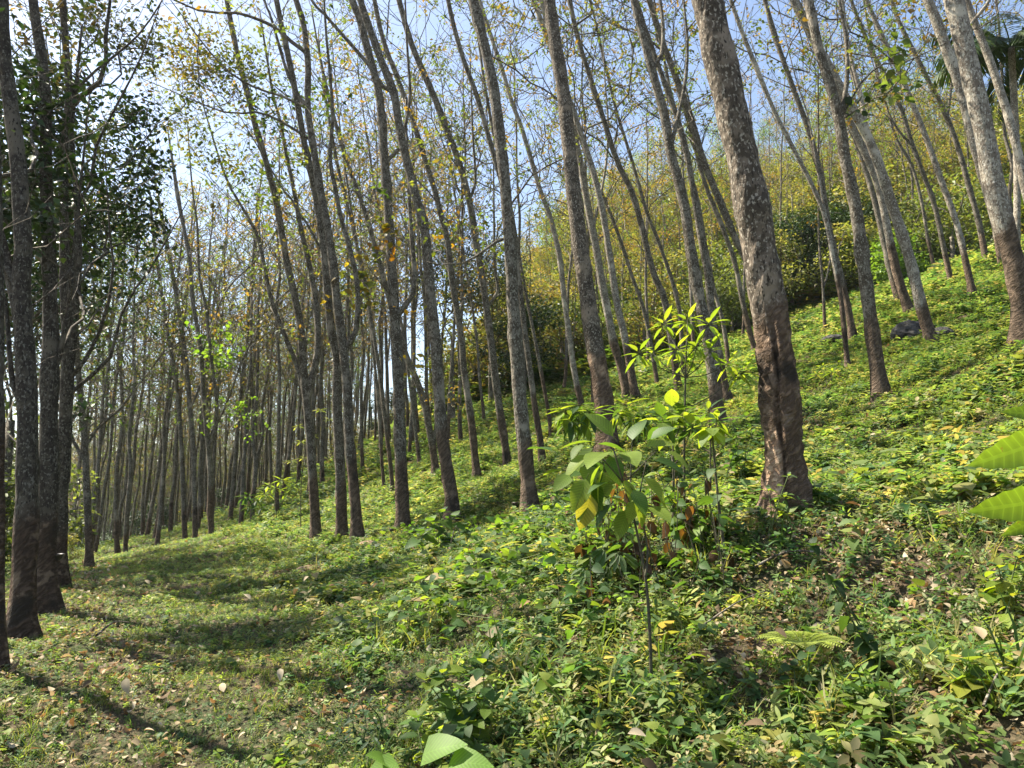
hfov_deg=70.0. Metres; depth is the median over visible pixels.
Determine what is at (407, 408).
rubber tree
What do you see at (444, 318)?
tree
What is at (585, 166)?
rubber tree
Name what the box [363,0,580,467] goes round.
rubber tree
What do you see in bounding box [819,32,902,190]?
rubber tree
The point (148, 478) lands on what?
rubber tree
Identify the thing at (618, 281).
bushy tree
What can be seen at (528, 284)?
bushy tree
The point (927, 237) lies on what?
rubber tree
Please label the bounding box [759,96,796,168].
rubber tree
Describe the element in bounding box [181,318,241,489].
rubber tree
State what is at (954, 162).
bushy tree
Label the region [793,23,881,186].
rubber tree
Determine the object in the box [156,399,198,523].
rubber tree
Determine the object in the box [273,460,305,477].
shrub
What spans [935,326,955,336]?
boulder
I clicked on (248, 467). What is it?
rubber tree
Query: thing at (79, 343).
rubber tree
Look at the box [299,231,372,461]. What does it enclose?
rubber tree
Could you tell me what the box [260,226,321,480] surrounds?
rubber tree
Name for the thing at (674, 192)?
rubber tree
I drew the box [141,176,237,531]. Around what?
rubber tree
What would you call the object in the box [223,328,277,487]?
rubber tree
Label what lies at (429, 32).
sky
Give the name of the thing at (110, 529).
rubber tree
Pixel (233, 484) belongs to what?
rubber tree
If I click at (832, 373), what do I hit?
rosette sapling
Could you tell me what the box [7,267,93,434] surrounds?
rubber tree
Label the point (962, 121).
bushy tree
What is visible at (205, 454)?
rubber tree
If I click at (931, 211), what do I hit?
bushy tree
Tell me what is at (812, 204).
bushy tree
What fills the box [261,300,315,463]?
rubber tree
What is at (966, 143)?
rubber tree
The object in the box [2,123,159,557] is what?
bushy tree
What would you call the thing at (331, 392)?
rubber tree
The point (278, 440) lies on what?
rubber tree
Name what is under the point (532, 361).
bushy tree
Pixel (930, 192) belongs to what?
rubber tree
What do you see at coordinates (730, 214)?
rubber tree
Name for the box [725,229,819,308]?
bushy tree
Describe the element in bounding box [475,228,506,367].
rubber tree
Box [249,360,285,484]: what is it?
rubber tree
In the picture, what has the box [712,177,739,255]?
rubber tree
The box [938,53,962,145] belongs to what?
rubber tree
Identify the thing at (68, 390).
rubber tree
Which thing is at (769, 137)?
rubber tree
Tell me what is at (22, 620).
rubber tree
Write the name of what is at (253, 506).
rosette sapling
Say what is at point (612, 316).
bushy tree
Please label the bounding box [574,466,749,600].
thicket
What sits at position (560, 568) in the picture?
vine clump
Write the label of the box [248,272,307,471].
rubber tree
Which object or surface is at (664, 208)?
bushy tree
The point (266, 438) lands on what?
rubber tree
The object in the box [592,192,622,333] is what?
rubber tree
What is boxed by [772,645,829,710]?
young plant
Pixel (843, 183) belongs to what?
bushy tree
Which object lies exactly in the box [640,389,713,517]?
rosette sapling
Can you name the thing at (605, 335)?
bushy tree
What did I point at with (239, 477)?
rubber tree
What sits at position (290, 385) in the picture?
rubber tree
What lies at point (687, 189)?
rubber tree
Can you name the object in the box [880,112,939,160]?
bushy tree
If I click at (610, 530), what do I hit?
young plant
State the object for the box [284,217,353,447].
rubber tree
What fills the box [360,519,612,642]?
vine clump
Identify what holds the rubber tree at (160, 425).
on the ground at (1006, 723)
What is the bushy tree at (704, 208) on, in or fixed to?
on the ground at (1006, 723)
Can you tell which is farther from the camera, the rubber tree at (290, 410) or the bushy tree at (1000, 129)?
the bushy tree at (1000, 129)
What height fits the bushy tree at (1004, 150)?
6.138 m
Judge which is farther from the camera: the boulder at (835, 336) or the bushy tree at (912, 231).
the bushy tree at (912, 231)
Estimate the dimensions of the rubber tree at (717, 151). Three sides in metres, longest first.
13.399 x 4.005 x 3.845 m
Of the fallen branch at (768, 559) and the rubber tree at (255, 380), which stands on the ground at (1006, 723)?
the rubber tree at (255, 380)
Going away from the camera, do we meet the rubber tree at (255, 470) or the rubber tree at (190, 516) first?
the rubber tree at (255, 470)
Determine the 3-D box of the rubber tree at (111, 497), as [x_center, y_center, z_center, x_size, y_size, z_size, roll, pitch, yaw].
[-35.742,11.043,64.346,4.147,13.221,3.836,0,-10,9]
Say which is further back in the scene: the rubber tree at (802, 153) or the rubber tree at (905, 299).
the rubber tree at (802, 153)
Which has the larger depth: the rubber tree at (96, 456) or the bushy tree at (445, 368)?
the rubber tree at (96, 456)
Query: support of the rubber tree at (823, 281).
on the ground at (1006, 723)
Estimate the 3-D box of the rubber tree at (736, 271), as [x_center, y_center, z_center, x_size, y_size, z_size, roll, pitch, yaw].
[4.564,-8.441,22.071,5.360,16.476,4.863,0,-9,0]
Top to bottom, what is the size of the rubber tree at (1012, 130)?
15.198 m
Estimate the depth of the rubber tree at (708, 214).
43.15 m
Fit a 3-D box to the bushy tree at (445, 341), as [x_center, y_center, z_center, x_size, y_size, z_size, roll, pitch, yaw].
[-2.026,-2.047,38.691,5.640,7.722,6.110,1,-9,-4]
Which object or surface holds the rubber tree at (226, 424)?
on the ground at (1006, 723)
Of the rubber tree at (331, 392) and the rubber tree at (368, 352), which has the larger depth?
the rubber tree at (331, 392)
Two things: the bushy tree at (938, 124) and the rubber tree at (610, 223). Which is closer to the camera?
the rubber tree at (610, 223)
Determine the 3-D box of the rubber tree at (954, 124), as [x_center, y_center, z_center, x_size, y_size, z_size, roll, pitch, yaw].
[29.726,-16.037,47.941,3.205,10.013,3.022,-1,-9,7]
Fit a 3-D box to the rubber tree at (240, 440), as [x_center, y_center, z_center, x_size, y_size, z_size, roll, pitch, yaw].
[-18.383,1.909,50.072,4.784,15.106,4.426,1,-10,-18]
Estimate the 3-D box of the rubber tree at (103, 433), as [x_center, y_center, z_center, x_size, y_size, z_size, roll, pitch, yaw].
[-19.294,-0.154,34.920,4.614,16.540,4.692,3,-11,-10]
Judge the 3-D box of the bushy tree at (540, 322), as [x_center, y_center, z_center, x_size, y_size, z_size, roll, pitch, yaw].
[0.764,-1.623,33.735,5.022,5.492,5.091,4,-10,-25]
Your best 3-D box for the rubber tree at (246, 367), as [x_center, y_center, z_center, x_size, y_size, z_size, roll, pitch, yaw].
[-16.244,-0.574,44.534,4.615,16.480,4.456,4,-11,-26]
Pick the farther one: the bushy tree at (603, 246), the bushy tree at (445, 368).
the bushy tree at (603, 246)
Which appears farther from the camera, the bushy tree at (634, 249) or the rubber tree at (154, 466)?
the rubber tree at (154, 466)
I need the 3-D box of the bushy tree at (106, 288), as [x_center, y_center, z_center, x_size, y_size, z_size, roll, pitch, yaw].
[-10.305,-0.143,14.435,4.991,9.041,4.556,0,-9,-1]
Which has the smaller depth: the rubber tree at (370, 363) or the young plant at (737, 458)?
the young plant at (737, 458)
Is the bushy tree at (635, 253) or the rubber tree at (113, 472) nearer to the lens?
the bushy tree at (635, 253)
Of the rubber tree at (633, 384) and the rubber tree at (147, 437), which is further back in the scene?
the rubber tree at (147, 437)
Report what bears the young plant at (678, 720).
on the ground at (1006, 723)
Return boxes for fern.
[755,631,850,650]
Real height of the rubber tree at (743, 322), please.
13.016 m
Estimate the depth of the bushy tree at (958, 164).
37.95 m
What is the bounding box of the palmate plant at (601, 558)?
[571,547,640,586]
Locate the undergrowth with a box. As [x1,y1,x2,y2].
[429,136,1023,416]
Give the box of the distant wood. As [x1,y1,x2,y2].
[12,284,384,544]
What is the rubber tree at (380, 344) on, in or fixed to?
on the ground at (1006, 723)
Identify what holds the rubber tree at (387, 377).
on the ground at (1006, 723)
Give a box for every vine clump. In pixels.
[348,515,481,561]
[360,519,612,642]
[437,507,714,642]
[443,494,617,566]
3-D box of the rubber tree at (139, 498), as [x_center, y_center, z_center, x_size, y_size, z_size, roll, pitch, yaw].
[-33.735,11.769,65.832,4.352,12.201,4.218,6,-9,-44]
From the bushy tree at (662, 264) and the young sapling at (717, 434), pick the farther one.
the bushy tree at (662, 264)
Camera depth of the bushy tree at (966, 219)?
33.64 m
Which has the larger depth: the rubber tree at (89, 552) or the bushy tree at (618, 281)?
the bushy tree at (618, 281)
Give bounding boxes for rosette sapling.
[236,492,271,519]
[256,476,297,517]
[284,408,342,526]
[546,402,612,477]
[600,398,658,481]
[620,303,757,499]
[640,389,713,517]
[688,399,739,490]
[809,360,848,383]
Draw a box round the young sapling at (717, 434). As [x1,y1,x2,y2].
[693,427,731,565]
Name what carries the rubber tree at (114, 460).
on the ground at (1006, 723)
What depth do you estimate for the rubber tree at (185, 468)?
60.08 m
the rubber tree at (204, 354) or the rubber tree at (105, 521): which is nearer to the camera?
the rubber tree at (204, 354)
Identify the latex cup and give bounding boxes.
[54,553,64,560]
[512,502,519,506]
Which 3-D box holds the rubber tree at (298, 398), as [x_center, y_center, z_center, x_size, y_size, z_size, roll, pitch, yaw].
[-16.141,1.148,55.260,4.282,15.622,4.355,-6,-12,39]
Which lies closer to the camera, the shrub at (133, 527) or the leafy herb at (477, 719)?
the leafy herb at (477, 719)
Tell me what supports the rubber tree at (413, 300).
on the ground at (1006, 723)
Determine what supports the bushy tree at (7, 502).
on the ground at (1006, 723)
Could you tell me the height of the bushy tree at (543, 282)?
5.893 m
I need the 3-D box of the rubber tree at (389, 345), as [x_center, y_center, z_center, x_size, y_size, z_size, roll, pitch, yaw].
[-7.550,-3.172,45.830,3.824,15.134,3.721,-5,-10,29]
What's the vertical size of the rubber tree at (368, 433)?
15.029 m
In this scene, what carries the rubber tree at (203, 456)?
on the ground at (1006, 723)
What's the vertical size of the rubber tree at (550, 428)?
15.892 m
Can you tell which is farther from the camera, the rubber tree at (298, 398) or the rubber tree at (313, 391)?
the rubber tree at (298, 398)
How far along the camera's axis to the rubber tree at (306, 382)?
15.42 m
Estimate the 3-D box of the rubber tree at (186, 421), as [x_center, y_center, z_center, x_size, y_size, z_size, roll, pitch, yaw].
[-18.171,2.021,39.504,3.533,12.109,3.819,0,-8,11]
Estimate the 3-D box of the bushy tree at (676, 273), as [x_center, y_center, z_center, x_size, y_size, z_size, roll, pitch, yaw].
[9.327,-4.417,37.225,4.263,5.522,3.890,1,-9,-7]
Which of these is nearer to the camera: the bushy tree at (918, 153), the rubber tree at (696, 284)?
the rubber tree at (696, 284)
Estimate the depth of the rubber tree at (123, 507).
55.34 m
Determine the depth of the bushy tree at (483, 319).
50.96 m
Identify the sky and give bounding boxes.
[0,0,1023,509]
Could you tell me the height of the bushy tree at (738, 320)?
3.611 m
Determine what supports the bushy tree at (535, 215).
on the ground at (1006, 723)
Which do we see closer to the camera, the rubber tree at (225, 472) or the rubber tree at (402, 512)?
the rubber tree at (402, 512)
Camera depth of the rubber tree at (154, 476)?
61.04 m
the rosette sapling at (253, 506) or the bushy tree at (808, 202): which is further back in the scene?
the bushy tree at (808, 202)
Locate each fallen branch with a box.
[96,621,128,635]
[696,590,767,629]
[754,550,824,567]
[982,667,1017,706]
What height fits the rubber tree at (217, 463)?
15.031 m
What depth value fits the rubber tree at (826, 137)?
44.82 m
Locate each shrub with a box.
[99,532,111,543]
[106,513,155,538]
[129,497,177,536]
[151,504,181,527]
[214,479,250,510]
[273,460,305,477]
[274,460,304,476]
[325,421,363,456]
[365,387,405,433]
[389,403,409,428]
[408,387,429,409]
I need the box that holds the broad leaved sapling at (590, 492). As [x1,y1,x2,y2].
[528,413,688,673]
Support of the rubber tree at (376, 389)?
on the ground at (1006, 723)
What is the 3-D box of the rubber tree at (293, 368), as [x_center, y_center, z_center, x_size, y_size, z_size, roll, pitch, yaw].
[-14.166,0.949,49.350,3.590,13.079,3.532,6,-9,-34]
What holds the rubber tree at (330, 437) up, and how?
on the ground at (1006, 723)
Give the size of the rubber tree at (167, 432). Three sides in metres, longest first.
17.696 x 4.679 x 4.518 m
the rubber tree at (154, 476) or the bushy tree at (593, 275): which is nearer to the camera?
the bushy tree at (593, 275)
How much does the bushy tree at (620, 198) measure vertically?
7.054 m
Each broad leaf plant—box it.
[366,733,493,767]
[967,405,1023,535]
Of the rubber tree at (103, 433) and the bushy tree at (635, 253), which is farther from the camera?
the bushy tree at (635, 253)
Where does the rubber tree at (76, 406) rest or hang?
on the ground at (1006, 723)
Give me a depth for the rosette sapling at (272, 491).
19.30 m
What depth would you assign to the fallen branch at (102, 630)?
5.78 m
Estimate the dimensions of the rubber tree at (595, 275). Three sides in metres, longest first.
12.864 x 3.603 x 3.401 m
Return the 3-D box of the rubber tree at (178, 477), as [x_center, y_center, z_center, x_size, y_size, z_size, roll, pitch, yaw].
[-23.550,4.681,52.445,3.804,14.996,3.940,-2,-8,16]
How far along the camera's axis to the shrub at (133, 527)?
74.49 m
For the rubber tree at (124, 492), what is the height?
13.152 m
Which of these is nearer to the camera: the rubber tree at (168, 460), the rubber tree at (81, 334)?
the rubber tree at (81, 334)
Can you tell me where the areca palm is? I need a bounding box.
[923,13,1023,243]
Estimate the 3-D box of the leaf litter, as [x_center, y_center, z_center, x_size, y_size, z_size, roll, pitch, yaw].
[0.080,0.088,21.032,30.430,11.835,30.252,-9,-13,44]
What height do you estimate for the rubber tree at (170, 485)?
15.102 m
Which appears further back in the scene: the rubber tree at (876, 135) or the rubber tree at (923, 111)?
the rubber tree at (923, 111)
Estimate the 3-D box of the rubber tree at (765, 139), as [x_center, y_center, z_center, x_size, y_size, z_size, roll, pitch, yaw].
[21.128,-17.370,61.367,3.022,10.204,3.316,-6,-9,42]
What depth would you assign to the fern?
3.17 m
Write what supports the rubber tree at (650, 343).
on the ground at (1006, 723)
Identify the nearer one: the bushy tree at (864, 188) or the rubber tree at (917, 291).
the rubber tree at (917, 291)
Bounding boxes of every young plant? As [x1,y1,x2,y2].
[573,494,639,581]
[645,455,731,547]
[669,700,744,741]
[722,411,760,484]
[761,472,796,541]
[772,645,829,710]
[805,536,888,678]
[937,648,1004,713]
[973,298,1009,318]
[974,552,1023,634]
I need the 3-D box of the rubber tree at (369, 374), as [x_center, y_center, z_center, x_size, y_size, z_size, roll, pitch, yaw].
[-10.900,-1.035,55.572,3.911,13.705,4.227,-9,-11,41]
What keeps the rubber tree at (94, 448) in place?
on the ground at (1006, 723)
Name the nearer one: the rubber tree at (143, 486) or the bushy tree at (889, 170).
the rubber tree at (143, 486)
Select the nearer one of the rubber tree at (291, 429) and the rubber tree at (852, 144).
the rubber tree at (291, 429)
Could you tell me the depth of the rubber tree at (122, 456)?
44.18 m
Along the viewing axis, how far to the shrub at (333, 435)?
49.85 m
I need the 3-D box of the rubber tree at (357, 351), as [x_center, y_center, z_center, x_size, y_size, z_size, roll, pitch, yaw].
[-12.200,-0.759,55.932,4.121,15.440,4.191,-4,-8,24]
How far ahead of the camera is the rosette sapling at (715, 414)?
5.96 m
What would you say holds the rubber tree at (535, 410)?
on the ground at (1006, 723)
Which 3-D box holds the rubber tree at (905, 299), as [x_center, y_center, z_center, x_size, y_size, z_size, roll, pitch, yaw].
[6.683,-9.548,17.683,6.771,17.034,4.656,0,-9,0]
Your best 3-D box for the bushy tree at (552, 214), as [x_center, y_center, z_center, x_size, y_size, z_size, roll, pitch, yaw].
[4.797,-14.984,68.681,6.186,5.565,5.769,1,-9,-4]
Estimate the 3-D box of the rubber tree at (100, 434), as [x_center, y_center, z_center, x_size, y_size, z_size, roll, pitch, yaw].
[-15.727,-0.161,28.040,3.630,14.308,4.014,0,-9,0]
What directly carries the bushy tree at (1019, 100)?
on the ground at (1006, 723)
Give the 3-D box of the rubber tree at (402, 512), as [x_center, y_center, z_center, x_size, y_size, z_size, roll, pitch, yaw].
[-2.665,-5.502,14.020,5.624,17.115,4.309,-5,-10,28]
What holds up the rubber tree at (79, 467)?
on the ground at (1006, 723)
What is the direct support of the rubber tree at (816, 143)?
on the ground at (1006, 723)
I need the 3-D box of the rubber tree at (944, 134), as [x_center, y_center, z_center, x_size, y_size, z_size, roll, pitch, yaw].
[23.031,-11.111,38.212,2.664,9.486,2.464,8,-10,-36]
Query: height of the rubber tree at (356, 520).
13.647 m
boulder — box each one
[820,334,841,347]
[890,319,935,342]
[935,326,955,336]
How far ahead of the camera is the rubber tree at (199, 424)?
43.10 m
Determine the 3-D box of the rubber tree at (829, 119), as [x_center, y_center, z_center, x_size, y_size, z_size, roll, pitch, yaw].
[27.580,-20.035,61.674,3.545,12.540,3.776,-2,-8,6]
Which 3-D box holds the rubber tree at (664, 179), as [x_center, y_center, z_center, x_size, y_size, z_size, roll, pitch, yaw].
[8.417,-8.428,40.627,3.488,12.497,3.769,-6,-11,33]
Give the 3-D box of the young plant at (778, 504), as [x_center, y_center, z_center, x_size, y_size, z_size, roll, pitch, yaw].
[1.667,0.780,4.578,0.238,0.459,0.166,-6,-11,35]
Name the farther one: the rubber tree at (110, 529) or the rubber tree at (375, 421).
the rubber tree at (110, 529)
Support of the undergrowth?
on the ground at (1006, 723)
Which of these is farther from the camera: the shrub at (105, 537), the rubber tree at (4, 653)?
the shrub at (105, 537)
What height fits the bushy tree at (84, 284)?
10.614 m
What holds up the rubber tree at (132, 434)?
on the ground at (1006, 723)
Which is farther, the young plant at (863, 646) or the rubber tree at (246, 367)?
the rubber tree at (246, 367)
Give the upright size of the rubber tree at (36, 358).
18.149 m
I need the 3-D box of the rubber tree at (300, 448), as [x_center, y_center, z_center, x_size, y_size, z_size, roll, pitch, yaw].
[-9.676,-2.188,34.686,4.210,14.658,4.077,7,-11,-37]
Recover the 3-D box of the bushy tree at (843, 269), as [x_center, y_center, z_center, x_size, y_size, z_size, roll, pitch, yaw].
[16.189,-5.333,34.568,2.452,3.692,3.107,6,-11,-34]
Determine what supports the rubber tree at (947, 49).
on the ground at (1006, 723)
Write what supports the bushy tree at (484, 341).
on the ground at (1006, 723)
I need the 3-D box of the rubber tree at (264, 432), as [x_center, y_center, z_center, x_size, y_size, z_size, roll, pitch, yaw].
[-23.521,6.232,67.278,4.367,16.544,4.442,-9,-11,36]
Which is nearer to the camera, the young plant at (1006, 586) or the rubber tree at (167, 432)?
the young plant at (1006, 586)
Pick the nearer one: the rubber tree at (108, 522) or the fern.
the fern
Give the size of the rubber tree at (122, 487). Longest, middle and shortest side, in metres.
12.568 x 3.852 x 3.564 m
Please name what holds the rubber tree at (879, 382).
on the ground at (1006, 723)
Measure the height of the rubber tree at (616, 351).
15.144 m
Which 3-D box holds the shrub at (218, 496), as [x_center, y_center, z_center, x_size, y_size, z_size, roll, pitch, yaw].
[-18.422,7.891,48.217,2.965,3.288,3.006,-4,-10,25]
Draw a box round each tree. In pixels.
[0,0,157,642]
[0,0,225,615]
[0,73,179,358]
[0,138,10,670]
[1,0,272,588]
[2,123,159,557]
[2,158,128,356]
[4,0,221,567]
[4,215,104,404]
[4,240,117,419]
[4,394,39,542]
[5,191,106,411]
[5,447,101,566]
[5,478,14,561]
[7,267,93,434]
[12,351,86,446]
[16,333,99,455]
[36,269,104,420]
[37,297,101,437]
[38,337,100,460]
[60,213,167,545]
[60,218,139,550]
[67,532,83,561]
[73,213,164,540]
[73,259,138,505]
[73,313,126,547]
[73,419,116,509]
[74,281,124,543]
[74,309,143,485]
[74,357,132,489]
[75,239,153,547]
[79,189,195,553]
[79,415,117,514]
[80,211,172,553]
[80,217,196,551]
[84,314,144,540]
[85,347,155,537]
[88,300,166,541]
[91,440,122,536]
[92,316,174,539]
[92,367,157,539]
[92,436,126,541]
[97,159,225,538]
[97,409,150,538]
[97,411,150,539]
[100,427,134,513]
[103,0,395,541]
[105,248,194,541]
[105,400,145,504]
[106,354,152,525]
[109,439,143,540]
[111,0,432,540]
[111,134,274,537]
[112,43,344,533]
[113,352,173,537]
[113,404,156,530]
[118,289,178,534]
[121,447,157,535]
[122,207,227,545]
[125,240,203,528]
[125,361,173,528]
[125,361,184,529]
[125,373,169,497]
[126,386,174,500]
[129,297,197,527]
[131,0,405,536]
[132,417,174,518]
[133,397,173,530]
[135,180,234,540]
[135,277,198,528]
[136,196,225,537]
[136,425,169,530]
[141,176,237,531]
[142,363,199,482]
[142,417,170,504]
[148,316,212,473]
[151,372,199,513]
[151,442,180,528]
[152,415,198,501]
[152,427,198,525]
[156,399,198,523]
[157,426,189,525]
[158,241,244,503]
[159,264,224,521]
[162,412,197,517]
[165,327,225,454]
[166,355,198,526]
[167,417,197,505]
[169,190,249,529]
[169,319,236,521]
[169,393,212,509]
[170,360,213,487]
[172,252,246,517]
[175,233,256,511]
[179,262,247,516]
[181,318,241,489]
[181,358,223,508]
[183,188,269,514]
[183,395,232,490]
[184,381,232,493]
[186,329,241,454]
[194,368,239,511]
[195,379,240,508]
[197,122,313,520]
[197,434,233,494]
[203,182,317,519]
[204,173,303,524]
[210,307,244,502]
[211,245,280,492]
[211,324,260,508]
[213,229,285,509]
[213,305,280,460]
[213,342,266,503]
[213,409,242,501]
[214,431,240,510]
[216,389,243,484]
[216,389,257,476]
[217,231,301,508]
[218,386,264,475]
[219,120,324,511]
[220,217,293,500]
[220,356,265,498]
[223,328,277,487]
[225,210,303,489]
[225,302,283,484]
[228,421,264,487]
[229,224,311,505]
[232,275,286,451]
[234,366,276,478]
[236,278,298,493]
[238,272,290,466]
[241,358,276,486]
[243,371,276,492]
[245,0,482,477]
[246,396,277,491]
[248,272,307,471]
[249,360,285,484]
[252,376,285,489]
[253,188,352,499]
[253,337,289,453]
[255,0,423,491]
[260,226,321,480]
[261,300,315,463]
[263,0,501,527]
[264,214,331,475]
[264,340,301,447]
[265,348,300,451]
[266,373,315,452]
[267,191,353,482]
[268,0,520,530]
[268,190,333,484]
[270,1,426,486]
[272,119,368,482]
[272,240,324,478]
[272,344,310,433]
[273,123,368,498]
[275,349,308,464]
[280,309,326,456]
[281,262,344,441]
[283,315,326,409]
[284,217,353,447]
[286,280,331,467]
[293,243,353,462]
[296,136,386,388]
[297,168,367,449]
[298,12,447,463]
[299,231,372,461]
[307,291,331,453]
[308,328,332,462]
[309,303,344,460]
[311,0,514,477]
[311,219,379,424]
[318,122,406,471]
[320,268,379,400]
[322,173,385,442]
[323,322,365,456]
[326,311,377,396]
[330,95,416,439]
[330,239,379,384]
[331,286,378,388]
[331,336,370,411]
[338,112,424,447]
[344,226,409,449]
[345,200,404,440]
[349,252,403,441]
[350,264,390,438]
[350,289,391,435]
[353,187,410,439]
[353,272,390,438]
[354,277,390,415]
[360,128,454,393]
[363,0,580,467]
[363,271,402,368]
[364,82,453,432]
[364,231,418,436]
[366,164,422,334]
[368,0,544,511]
[368,144,436,426]
[372,55,465,416]
[372,80,458,444]
[373,0,579,463]
[375,146,455,453]
[396,25,515,419]
[397,201,505,423]
[398,144,456,414]
[402,0,585,439]
[412,92,501,441]
[415,63,503,439]
[418,110,484,372]
[418,340,481,390]
[420,348,483,402]
[421,270,507,383]
[438,233,542,399]
[443,266,542,382]
[455,0,652,400]
[457,0,592,406]
[464,273,540,352]
[465,0,687,397]
[467,56,562,384]
[468,294,579,389]
[468,317,528,373]
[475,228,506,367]
[478,259,559,325]
[494,0,658,382]
[495,0,682,390]
[497,332,556,385]
[505,238,539,300]
[516,211,551,330]
[517,231,536,263]
[523,201,576,292]
[523,272,577,333]
[524,304,570,362]
[525,196,570,337]
[525,245,558,332]
[528,268,603,365]
[533,193,591,236]
[535,0,701,374]
[535,216,566,305]
[536,12,637,401]
[536,223,621,286]
[537,86,617,393]
[542,0,619,456]
[543,168,598,360]
[544,297,604,345]
[548,282,653,360]
[551,210,605,346]
[556,244,629,308]
[557,173,619,225]
[560,154,595,215]
[562,134,624,319]
[570,0,733,403]
[573,299,638,332]
[574,0,767,262]
[580,0,751,366]
[581,0,753,425]
[583,165,626,317]
[589,0,756,349]
[589,226,629,270]
[590,250,654,301]
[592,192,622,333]
[592,209,654,265]
[597,162,648,312]
[598,153,634,265]
[600,169,643,220]
[606,94,685,360]
[613,267,678,357]
[618,183,665,338]
[619,195,690,279]
[620,245,679,312]
[623,152,665,274]
[629,151,651,205]
[634,124,691,323]
[635,149,677,312]
[636,236,723,310]
[644,70,730,352]
[645,179,699,243]
[650,139,696,299]
[652,166,728,235]
[656,193,736,273]
[656,240,741,322]
[663,134,708,233]
[664,157,686,238]
[667,0,864,366]
[671,211,735,288]
[674,0,860,339]
[675,126,696,186]
[675,242,749,327]
[681,179,739,255]
[686,148,771,237]
[686,154,730,270]
[691,0,814,521]
[695,146,732,272]
[702,271,752,332]
[703,104,734,252]
[708,135,731,203]
[709,118,727,188]
[712,65,785,335]
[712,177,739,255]
[713,220,820,306]
[719,163,768,238]
[721,161,807,238]
[722,230,809,280]
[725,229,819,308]
[746,0,939,342]
[748,61,816,267]
[753,110,789,228]
[754,0,902,298]
[754,118,779,166]
[756,0,925,313]
[758,147,785,222]
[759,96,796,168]
[761,116,811,234]
[761,155,806,219]
[766,144,815,282]
[769,36,869,332]
[769,179,827,243]
[770,148,861,217]
[772,206,831,308]
[773,153,839,217]
[774,199,867,302]
[776,94,817,240]
[777,172,867,247]
[779,0,1022,404]
[783,0,953,278]
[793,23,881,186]
[794,112,832,189]
[794,187,911,272]
[795,110,837,166]
[795,135,813,185]
[797,219,880,296]
[798,85,852,206]
[803,0,977,298]
[805,110,844,207]
[809,158,873,221]
[815,72,851,155]
[815,134,859,180]
[818,0,936,266]
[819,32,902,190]
[819,238,881,293]
[822,84,863,230]
[828,0,989,257]
[830,159,936,255]
[834,120,936,196]
[835,127,884,215]
[837,224,895,283]
[847,87,898,195]
[852,0,1023,259]
[856,107,893,182]
[863,0,1023,201]
[864,66,890,134]
[867,31,942,257]
[868,69,931,226]
[869,82,927,201]
[870,229,934,284]
[871,176,929,232]
[873,92,916,209]
[874,0,1017,264]
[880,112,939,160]
[881,128,949,196]
[885,151,959,234]
[891,159,1022,264]
[896,92,963,155]
[898,116,937,189]
[902,61,939,151]
[902,79,944,170]
[902,194,987,248]
[904,83,963,192]
[904,216,924,255]
[909,139,970,191]
[910,95,949,197]
[914,143,975,198]
[914,171,964,224]
[918,143,1007,220]
[921,177,1012,256]
[922,68,1000,233]
[924,86,971,196]
[933,0,1023,211]
[933,105,962,151]
[934,89,986,165]
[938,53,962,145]
[943,0,1023,348]
[946,109,1023,171]
[946,133,1020,195]
[948,104,997,152]
[956,88,1023,143]
[989,87,1023,173]
[999,75,1023,133]
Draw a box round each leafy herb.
[326,689,393,758]
[396,649,514,767]
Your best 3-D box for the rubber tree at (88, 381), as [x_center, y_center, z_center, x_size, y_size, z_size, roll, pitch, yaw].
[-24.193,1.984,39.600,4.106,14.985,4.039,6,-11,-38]
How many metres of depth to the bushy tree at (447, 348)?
43.66 m
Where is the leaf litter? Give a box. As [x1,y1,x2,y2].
[0,269,1023,767]
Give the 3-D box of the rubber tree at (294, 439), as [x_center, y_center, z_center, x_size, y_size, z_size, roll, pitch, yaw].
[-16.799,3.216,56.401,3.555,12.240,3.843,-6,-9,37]
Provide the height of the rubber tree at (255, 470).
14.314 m
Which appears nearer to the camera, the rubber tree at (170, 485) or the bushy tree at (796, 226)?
the bushy tree at (796, 226)
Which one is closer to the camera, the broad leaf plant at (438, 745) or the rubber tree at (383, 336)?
the broad leaf plant at (438, 745)
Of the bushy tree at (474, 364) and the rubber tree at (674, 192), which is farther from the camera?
the rubber tree at (674, 192)
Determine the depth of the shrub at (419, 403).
58.91 m
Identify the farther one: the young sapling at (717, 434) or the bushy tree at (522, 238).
the bushy tree at (522, 238)
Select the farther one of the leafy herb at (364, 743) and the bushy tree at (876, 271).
the bushy tree at (876, 271)
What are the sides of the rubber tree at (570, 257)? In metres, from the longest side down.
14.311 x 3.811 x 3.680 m
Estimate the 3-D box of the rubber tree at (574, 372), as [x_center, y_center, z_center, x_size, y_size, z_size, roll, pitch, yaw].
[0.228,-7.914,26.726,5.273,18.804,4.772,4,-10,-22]
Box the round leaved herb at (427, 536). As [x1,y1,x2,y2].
[404,507,471,549]
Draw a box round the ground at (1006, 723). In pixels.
[0,245,1023,767]
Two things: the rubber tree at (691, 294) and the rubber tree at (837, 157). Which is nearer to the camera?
the rubber tree at (691, 294)

